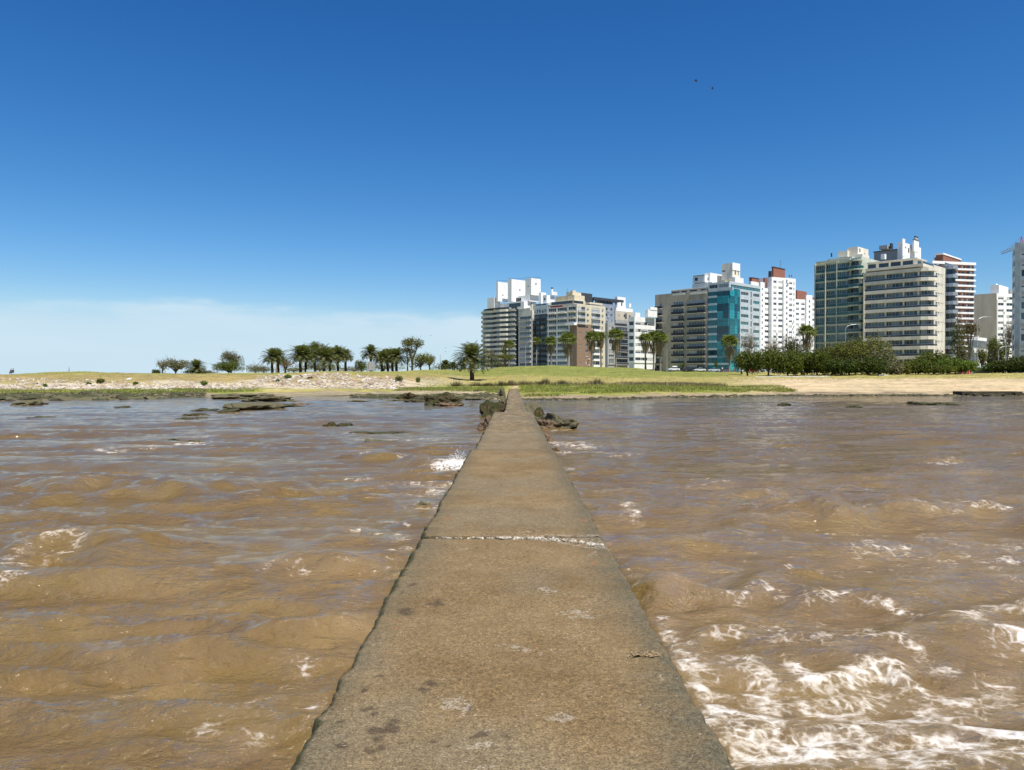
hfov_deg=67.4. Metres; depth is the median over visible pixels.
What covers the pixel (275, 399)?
rock
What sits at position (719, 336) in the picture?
window
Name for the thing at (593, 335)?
fan palm
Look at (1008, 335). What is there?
tree
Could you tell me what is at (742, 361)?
bushy tree
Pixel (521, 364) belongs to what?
window
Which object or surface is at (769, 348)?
tree
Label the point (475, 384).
dry shrub
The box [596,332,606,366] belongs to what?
fan palm
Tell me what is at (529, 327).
window
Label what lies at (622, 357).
apartment building
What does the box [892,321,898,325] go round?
window
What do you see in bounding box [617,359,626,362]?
window
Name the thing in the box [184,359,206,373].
date palm
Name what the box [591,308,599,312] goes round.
window
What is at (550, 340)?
fan palm
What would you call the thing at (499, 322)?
apartment block
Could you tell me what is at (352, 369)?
shrub
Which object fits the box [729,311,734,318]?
window
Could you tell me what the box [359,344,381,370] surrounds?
date palm
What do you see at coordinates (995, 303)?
apartment block
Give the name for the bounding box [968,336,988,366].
villa
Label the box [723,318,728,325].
window
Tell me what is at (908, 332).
window
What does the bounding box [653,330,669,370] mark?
fan palm
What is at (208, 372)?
shrub
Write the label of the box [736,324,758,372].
tree
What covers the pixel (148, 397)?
stone
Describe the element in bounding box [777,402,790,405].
rock
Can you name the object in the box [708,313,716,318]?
window
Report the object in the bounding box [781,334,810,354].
tree
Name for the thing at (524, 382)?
dry shrub
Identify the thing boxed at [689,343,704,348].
window
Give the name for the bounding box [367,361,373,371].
information sign
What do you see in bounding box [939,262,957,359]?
apartment block
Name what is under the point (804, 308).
apartment tower
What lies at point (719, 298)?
window
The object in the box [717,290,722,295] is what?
window
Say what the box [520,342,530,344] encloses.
window
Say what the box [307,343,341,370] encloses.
date palm
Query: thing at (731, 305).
window
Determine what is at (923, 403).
rock
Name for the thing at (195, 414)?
rock
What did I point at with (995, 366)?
bushy tree
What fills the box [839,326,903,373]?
bushy tree
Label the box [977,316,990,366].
street lamp
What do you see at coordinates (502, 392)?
rock
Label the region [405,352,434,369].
tree
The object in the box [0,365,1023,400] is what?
ground
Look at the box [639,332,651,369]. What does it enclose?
fan palm
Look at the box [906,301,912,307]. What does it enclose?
window
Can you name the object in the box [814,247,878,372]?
apartment building
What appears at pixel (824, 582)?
sea
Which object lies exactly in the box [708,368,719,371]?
parked car
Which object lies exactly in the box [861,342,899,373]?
bushy tree
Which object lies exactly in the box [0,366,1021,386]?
dry tufts
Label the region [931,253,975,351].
apartment tower
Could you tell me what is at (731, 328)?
window
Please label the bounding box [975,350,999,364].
tree
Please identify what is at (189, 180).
sky
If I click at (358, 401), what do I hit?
rock
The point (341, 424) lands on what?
rock
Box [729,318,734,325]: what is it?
window
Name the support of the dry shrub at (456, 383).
on the ground at (912, 384)
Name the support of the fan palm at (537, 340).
on the ground at (912, 384)
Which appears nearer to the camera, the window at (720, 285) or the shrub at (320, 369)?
the shrub at (320, 369)
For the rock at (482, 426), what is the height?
0.686 m
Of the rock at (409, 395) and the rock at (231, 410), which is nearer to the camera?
the rock at (231, 410)
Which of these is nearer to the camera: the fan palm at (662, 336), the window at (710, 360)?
the fan palm at (662, 336)
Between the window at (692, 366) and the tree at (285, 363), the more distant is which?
the window at (692, 366)
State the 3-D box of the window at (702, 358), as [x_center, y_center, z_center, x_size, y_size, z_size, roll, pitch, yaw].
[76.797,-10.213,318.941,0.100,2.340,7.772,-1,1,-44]
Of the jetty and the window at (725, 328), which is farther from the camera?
the window at (725, 328)
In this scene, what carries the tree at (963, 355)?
on the ground at (912, 384)
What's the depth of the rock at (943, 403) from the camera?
72.46 m
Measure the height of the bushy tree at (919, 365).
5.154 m
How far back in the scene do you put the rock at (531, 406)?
48.44 m
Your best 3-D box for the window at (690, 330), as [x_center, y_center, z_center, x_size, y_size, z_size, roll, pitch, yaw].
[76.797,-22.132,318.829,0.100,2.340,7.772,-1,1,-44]
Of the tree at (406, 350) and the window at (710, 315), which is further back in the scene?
the window at (710, 315)
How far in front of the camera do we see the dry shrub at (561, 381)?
139.42 m
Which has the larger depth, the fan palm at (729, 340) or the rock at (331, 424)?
the fan palm at (729, 340)
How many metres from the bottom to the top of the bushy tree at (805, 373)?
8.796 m
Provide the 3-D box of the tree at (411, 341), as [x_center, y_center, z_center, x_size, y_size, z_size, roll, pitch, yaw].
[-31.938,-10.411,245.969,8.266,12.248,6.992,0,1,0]
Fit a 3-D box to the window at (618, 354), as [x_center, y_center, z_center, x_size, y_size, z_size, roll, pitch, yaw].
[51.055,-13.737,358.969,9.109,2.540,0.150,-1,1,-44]
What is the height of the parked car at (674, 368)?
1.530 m
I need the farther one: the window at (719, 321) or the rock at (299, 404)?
the window at (719, 321)
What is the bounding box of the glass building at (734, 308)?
[708,281,760,371]
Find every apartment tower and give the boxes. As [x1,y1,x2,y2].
[749,277,768,371]
[758,266,795,369]
[795,290,813,355]
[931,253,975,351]
[1012,242,1023,372]
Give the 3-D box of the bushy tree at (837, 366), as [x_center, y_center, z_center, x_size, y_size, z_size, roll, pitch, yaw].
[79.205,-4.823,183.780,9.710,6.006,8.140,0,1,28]
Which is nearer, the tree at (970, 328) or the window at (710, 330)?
the tree at (970, 328)
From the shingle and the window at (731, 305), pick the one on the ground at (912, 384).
the shingle
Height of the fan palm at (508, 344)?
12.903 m
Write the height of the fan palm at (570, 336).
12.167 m
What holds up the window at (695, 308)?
in the apartment block at (681, 320)
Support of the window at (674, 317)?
in the apartment block at (681, 320)
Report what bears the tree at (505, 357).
on the ground at (912, 384)
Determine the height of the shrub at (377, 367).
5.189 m
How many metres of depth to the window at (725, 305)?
308.78 m
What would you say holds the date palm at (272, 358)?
on the ground at (912, 384)
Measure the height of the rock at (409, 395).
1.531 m
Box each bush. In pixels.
[96,378,104,382]
[395,374,403,381]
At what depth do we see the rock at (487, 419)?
42.01 m
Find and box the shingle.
[0,390,1022,399]
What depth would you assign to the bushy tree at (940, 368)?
182.82 m
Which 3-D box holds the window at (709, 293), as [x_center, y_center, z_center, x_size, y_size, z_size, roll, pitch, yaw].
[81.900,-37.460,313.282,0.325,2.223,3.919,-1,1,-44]
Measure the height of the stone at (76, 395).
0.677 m
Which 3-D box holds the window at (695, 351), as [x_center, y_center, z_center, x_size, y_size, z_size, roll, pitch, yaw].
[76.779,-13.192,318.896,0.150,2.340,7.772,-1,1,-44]
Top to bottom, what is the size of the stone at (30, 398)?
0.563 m
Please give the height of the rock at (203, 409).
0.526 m
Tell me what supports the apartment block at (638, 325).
on the ground at (912, 384)
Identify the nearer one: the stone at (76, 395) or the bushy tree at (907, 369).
the stone at (76, 395)
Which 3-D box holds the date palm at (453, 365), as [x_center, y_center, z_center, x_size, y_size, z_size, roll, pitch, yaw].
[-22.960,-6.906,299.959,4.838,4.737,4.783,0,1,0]
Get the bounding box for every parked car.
[668,367,679,370]
[682,367,692,370]
[693,368,705,371]
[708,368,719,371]
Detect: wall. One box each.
[755,376,829,376]
[953,391,1023,395]
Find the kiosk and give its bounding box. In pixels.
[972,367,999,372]
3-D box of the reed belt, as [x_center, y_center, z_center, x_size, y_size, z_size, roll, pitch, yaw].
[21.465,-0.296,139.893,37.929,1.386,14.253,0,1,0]
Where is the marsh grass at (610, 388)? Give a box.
[518,383,797,396]
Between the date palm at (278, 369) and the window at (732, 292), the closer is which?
the date palm at (278, 369)
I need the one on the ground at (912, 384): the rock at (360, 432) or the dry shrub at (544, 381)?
the dry shrub at (544, 381)
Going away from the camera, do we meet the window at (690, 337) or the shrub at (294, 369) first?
the shrub at (294, 369)
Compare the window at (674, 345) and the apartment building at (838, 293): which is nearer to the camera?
the apartment building at (838, 293)
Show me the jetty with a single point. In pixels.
(511, 629)
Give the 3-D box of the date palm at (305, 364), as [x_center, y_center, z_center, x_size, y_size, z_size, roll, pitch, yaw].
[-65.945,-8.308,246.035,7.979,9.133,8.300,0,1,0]
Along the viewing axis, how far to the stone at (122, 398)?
91.01 m
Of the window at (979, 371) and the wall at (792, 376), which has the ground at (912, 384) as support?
the wall at (792, 376)
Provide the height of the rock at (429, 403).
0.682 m
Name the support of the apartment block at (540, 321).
on the ground at (912, 384)
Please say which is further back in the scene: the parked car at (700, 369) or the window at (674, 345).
the window at (674, 345)
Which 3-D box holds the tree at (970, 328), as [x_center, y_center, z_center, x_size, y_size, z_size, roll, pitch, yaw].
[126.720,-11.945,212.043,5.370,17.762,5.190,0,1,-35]
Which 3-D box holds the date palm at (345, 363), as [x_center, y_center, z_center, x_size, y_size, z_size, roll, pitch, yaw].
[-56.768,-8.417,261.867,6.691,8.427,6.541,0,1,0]
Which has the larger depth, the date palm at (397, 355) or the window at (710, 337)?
the window at (710, 337)
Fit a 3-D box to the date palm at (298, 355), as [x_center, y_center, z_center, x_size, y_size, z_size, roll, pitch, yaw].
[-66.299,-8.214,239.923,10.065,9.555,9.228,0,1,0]
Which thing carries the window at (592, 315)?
in the apartment building at (578, 315)
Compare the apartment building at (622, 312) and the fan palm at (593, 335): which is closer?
the fan palm at (593, 335)
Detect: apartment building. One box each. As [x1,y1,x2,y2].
[547,290,605,366]
[592,297,623,322]
[605,320,628,367]
[614,297,632,367]
[692,262,743,287]
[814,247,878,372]
[863,258,944,372]
[873,243,896,260]
[897,236,920,259]
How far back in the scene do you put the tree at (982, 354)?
209.55 m
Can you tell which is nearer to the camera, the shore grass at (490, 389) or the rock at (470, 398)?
the rock at (470, 398)
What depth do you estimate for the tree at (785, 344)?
225.56 m
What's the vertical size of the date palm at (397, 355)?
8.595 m
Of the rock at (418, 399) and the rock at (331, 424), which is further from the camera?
the rock at (418, 399)
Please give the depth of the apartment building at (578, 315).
376.83 m
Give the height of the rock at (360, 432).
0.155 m
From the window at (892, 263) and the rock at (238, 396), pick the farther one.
the window at (892, 263)
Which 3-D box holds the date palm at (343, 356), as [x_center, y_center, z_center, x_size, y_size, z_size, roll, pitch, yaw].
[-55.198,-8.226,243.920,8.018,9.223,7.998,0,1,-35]
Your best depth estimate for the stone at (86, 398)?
89.53 m
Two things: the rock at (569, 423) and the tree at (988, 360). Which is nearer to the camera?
the rock at (569, 423)
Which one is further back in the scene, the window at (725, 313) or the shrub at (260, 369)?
the window at (725, 313)
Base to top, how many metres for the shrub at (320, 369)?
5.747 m
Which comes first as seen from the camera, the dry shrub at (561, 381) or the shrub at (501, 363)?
the dry shrub at (561, 381)
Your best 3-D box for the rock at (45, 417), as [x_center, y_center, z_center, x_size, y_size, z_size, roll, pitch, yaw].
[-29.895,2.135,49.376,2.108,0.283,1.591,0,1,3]
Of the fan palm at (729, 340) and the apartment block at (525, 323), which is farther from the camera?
the apartment block at (525, 323)
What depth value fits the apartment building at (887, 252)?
274.78 m
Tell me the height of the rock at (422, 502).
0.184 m
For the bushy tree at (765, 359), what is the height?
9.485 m
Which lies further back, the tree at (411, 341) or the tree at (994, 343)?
the tree at (411, 341)
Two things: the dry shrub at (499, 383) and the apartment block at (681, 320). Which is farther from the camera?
the apartment block at (681, 320)
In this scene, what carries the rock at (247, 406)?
in the sea
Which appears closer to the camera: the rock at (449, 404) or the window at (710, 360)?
the rock at (449, 404)
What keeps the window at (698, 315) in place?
in the apartment block at (681, 320)
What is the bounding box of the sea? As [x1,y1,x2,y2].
[0,396,1023,769]
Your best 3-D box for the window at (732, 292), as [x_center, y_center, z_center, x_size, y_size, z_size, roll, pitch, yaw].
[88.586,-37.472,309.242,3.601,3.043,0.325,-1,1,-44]
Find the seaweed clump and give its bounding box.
[628,650,661,657]
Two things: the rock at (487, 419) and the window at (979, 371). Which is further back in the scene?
the window at (979, 371)
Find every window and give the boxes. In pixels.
[509,303,520,306]
[520,316,530,320]
[520,326,530,331]
[520,332,530,336]
[520,337,530,341]
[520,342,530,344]
[520,363,530,365]
[552,300,572,304]
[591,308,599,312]
[591,314,599,318]
[591,320,599,324]
[617,353,626,355]
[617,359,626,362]
[673,308,682,311]
[673,315,682,318]
[673,323,682,325]
[673,330,682,332]
[673,337,682,342]
[673,344,682,349]
[673,351,682,356]
[673,358,682,363]
[689,299,704,305]
[689,307,704,312]
[689,314,704,319]
[689,321,704,327]
[689,328,704,334]
[689,336,704,341]
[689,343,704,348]
[689,350,704,353]
[689,357,704,360]
[689,365,704,367]
[708,291,716,295]
[708,298,716,303]
[708,305,716,310]
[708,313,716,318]
[708,320,716,325]
[708,328,716,332]
[708,335,716,340]
[708,343,716,347]
[708,350,716,355]
[708,358,716,362]
[709,284,717,288]
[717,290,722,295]
[717,296,722,303]
[717,303,722,310]
[717,311,722,318]
[717,319,722,325]
[717,326,722,333]
[717,334,722,340]
[717,341,722,348]
[717,349,722,355]
[717,357,722,362]
[719,283,727,287]
[723,295,728,302]
[723,303,728,310]
[723,311,728,317]
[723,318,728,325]
[723,326,728,333]
[729,288,734,295]
[729,295,734,303]
[729,303,734,310]
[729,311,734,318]
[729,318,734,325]
[729,326,734,333]
[731,284,759,291]
[868,264,875,268]
[878,313,884,318]
[879,263,888,267]
[891,261,900,265]
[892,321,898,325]
[892,340,898,346]
[903,260,912,264]
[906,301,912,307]
[906,330,912,334]
[975,370,987,372]
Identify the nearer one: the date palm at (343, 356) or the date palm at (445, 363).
the date palm at (343, 356)
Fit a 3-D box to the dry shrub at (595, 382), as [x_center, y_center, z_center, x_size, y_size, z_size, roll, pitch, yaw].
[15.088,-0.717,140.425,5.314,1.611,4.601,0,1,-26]
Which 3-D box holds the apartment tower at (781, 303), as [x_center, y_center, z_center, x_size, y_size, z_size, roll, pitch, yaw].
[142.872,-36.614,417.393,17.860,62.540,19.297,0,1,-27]
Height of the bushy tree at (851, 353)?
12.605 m
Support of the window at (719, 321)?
in the glass building at (734, 308)
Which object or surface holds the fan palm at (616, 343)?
on the ground at (912, 384)
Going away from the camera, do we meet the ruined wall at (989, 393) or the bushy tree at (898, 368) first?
the ruined wall at (989, 393)
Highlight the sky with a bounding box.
[0,0,1023,374]
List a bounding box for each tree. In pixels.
[154,359,168,372]
[159,356,190,373]
[211,357,247,372]
[217,346,244,372]
[244,361,265,372]
[279,357,294,372]
[399,347,416,370]
[401,336,424,369]
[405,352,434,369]
[425,355,435,369]
[484,350,499,368]
[497,352,514,366]
[499,342,507,366]
[731,347,759,375]
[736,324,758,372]
[749,340,787,375]
[763,335,782,370]
[768,343,805,375]
[780,325,799,372]
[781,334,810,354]
[788,343,815,374]
[800,343,832,375]
[814,331,850,374]
[821,356,863,375]
[826,329,873,374]
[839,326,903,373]
[848,355,892,374]
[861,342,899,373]
[887,360,904,374]
[895,361,912,374]
[901,356,935,373]
[913,341,962,373]
[926,362,958,373]
[935,357,981,373]
[946,298,973,372]
[949,341,974,360]
[962,317,980,359]
[975,345,987,365]
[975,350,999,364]
[981,357,1019,372]
[985,334,1011,372]
[996,353,1023,372]
[999,313,1011,357]
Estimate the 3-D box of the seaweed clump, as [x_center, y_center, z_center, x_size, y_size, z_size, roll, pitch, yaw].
[0.758,1.537,4.415,0.197,0.038,0.089,0,1,0]
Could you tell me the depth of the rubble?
128.12 m
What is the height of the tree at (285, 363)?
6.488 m
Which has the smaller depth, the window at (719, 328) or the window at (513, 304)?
the window at (719, 328)
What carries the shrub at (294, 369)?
on the ground at (912, 384)
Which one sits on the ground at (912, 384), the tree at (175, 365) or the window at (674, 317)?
the tree at (175, 365)
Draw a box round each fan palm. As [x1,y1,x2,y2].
[503,340,514,366]
[533,337,541,349]
[544,336,557,364]
[558,332,577,365]
[584,330,599,366]
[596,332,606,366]
[605,328,624,366]
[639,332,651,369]
[648,330,659,370]
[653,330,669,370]
[719,335,739,371]
[797,323,817,350]
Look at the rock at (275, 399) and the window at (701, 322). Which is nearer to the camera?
the rock at (275, 399)
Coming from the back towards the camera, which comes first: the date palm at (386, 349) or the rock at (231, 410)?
the date palm at (386, 349)
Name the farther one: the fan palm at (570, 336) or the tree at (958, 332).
the fan palm at (570, 336)
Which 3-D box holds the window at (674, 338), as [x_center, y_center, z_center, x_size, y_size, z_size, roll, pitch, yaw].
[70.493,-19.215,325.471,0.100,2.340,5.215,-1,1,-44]
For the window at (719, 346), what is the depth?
311.05 m
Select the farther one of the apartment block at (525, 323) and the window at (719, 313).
the apartment block at (525, 323)
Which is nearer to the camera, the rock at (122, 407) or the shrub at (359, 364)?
the rock at (122, 407)
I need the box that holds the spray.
[433,447,465,470]
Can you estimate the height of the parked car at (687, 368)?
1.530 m
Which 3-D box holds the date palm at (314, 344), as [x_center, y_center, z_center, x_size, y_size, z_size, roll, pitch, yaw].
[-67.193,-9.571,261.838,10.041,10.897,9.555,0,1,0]
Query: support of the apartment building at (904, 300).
on the ground at (912, 384)
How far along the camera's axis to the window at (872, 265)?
247.99 m
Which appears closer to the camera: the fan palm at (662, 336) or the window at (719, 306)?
the fan palm at (662, 336)
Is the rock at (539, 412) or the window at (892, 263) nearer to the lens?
the rock at (539, 412)
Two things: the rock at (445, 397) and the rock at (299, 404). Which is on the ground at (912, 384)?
the rock at (445, 397)
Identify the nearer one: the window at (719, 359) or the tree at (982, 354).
the tree at (982, 354)
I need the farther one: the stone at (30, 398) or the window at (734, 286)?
the window at (734, 286)
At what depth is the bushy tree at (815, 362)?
188.39 m
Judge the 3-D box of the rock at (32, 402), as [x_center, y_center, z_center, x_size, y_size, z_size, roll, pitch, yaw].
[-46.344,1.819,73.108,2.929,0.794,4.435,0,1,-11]
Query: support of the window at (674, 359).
in the apartment block at (681, 320)
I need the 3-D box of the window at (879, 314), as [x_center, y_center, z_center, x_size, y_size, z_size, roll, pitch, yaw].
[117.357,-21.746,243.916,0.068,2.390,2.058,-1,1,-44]
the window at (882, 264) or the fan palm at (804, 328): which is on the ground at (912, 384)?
the fan palm at (804, 328)
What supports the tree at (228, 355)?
on the ground at (912, 384)
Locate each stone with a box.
[20,397,40,398]
[42,393,53,396]
[48,398,64,400]
[49,397,73,399]
[68,394,86,396]
[79,397,93,399]
[116,396,129,399]
[143,396,156,398]
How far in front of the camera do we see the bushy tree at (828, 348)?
194.57 m
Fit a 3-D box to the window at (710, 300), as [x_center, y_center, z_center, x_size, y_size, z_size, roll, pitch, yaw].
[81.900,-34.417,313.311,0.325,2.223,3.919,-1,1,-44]
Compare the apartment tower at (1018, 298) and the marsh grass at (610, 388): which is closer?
the marsh grass at (610, 388)
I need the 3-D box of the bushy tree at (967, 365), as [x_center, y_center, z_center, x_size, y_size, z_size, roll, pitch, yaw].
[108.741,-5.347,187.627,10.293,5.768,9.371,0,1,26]
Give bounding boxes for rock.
[10,399,48,405]
[35,416,56,417]
[114,406,131,407]
[182,413,208,415]
[191,408,219,410]
[210,393,274,398]
[216,408,240,411]
[222,402,288,409]
[241,396,294,401]
[258,402,294,406]
[291,403,309,404]
[323,422,335,425]
[336,423,347,426]
[347,400,370,401]
[349,431,370,433]
[364,439,393,441]
[369,431,407,433]
[395,392,422,398]
[404,397,424,401]
[415,500,430,505]
[423,392,463,403]
[424,401,438,405]
[437,402,463,406]
[462,397,483,399]
[476,421,486,430]
[479,400,504,417]
[484,415,490,423]
[498,396,506,404]
[499,387,505,395]
[523,401,539,419]
[534,407,544,416]
[535,412,578,428]
[538,419,555,427]
[544,434,552,440]
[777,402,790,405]
[845,405,862,407]
[913,402,938,404]
[937,402,959,404]
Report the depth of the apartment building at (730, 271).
353.12 m
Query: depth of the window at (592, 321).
379.34 m
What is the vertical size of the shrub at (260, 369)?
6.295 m
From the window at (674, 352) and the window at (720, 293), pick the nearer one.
the window at (720, 293)
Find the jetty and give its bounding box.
[291,388,734,769]
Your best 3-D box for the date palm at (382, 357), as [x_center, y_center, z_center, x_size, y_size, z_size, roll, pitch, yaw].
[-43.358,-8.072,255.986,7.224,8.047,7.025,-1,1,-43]
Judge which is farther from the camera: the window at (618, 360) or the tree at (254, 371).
the window at (618, 360)
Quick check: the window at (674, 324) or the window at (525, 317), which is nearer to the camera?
the window at (674, 324)
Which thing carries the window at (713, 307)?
in the glass building at (734, 308)
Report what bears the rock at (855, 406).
in the sea
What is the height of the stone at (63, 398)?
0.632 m
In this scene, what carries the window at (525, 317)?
in the apartment block at (525, 323)
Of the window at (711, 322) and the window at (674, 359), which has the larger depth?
the window at (674, 359)
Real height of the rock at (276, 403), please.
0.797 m
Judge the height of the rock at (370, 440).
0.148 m
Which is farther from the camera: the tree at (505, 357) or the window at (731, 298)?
the window at (731, 298)
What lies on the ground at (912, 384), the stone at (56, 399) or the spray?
the stone at (56, 399)
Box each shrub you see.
[181,369,217,373]
[250,364,274,372]
[279,367,309,371]
[290,362,355,370]
[339,365,369,371]
[354,359,366,370]
[365,363,405,370]
[430,362,451,369]
[444,381,472,385]
[463,382,484,386]
[490,357,509,367]
[492,381,507,385]
[503,379,519,385]
[508,379,538,384]
[540,377,549,384]
[553,379,567,383]
[588,378,605,384]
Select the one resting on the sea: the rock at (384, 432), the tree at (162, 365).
the rock at (384, 432)
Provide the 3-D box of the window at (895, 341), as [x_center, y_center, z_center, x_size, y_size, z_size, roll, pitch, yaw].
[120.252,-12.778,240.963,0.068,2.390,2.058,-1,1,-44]
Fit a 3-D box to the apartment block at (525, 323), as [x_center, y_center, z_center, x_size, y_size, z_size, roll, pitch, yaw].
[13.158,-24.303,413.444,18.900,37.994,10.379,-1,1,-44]
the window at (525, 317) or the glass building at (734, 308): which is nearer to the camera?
the glass building at (734, 308)
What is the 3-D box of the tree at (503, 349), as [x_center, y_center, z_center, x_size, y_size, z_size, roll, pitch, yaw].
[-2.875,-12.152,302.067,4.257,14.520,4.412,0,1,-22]
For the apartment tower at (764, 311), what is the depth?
405.88 m
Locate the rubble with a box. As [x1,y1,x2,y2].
[0,373,405,389]
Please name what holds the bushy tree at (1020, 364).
on the ground at (912, 384)
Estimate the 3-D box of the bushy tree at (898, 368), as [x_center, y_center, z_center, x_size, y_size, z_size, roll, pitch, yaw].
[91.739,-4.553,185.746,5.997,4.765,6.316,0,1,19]
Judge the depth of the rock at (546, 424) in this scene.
39.27 m
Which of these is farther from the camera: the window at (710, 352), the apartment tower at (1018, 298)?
the window at (710, 352)
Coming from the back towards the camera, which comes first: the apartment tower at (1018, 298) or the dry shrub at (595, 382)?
the apartment tower at (1018, 298)
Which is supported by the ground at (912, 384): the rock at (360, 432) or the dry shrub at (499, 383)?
the dry shrub at (499, 383)
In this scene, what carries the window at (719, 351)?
in the glass building at (734, 308)
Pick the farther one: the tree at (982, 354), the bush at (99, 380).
the tree at (982, 354)
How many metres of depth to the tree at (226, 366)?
238.41 m
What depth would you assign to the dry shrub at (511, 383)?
139.41 m
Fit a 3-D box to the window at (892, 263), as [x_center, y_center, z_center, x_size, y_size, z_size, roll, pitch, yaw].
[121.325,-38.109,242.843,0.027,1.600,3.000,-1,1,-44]
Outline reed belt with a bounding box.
[530,380,727,385]
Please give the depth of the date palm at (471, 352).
182.38 m
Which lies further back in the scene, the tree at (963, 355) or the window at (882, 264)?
the window at (882, 264)
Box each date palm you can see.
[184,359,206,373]
[258,347,283,372]
[266,348,287,372]
[285,344,313,371]
[293,345,315,371]
[304,341,326,371]
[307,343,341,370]
[328,345,349,370]
[339,348,354,370]
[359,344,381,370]
[373,349,391,370]
[379,348,394,370]
[384,346,405,370]
[439,360,450,369]
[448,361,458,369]
[450,340,493,379]
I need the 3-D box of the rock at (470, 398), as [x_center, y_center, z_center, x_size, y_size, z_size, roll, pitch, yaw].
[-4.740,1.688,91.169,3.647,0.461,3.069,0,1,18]
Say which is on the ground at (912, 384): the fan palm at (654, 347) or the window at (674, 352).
the fan palm at (654, 347)
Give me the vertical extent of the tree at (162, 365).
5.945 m
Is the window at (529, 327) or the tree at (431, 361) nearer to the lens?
the tree at (431, 361)
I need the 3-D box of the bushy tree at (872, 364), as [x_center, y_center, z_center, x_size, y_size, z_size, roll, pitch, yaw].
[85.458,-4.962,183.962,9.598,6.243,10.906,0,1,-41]
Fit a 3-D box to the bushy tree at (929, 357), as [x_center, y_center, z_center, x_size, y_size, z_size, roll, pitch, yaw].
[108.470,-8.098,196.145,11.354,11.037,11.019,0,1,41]
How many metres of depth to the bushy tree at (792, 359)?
188.54 m
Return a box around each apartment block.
[481,278,545,368]
[518,303,533,365]
[532,287,556,365]
[628,307,656,369]
[655,287,707,371]
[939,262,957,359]
[974,284,1011,358]
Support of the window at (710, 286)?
in the glass building at (734, 308)
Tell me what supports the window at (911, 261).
in the apartment building at (904, 300)
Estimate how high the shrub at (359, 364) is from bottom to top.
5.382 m
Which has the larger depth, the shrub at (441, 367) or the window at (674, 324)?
the window at (674, 324)
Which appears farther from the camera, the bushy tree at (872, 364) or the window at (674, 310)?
the window at (674, 310)
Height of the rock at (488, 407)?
1.802 m
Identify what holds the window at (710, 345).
in the glass building at (734, 308)
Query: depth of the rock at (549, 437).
31.78 m
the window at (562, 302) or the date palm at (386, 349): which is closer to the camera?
the date palm at (386, 349)
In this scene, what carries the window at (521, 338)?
in the apartment block at (525, 323)
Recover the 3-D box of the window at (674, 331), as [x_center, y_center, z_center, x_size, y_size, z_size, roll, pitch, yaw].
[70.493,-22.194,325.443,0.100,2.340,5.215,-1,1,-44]
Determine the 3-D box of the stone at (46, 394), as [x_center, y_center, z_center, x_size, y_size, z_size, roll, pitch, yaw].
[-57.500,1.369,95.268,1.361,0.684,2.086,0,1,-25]
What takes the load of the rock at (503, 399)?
in the sea
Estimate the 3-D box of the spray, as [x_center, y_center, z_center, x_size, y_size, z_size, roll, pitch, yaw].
[-1.568,2.063,21.878,1.866,0.622,2.367,0,1,0]
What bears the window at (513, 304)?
in the apartment block at (499, 322)
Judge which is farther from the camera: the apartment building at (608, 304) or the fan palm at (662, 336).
the apartment building at (608, 304)
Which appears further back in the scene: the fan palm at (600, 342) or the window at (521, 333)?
the window at (521, 333)
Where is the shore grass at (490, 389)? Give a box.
[0,386,504,393]
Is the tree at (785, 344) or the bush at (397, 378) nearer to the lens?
the bush at (397, 378)

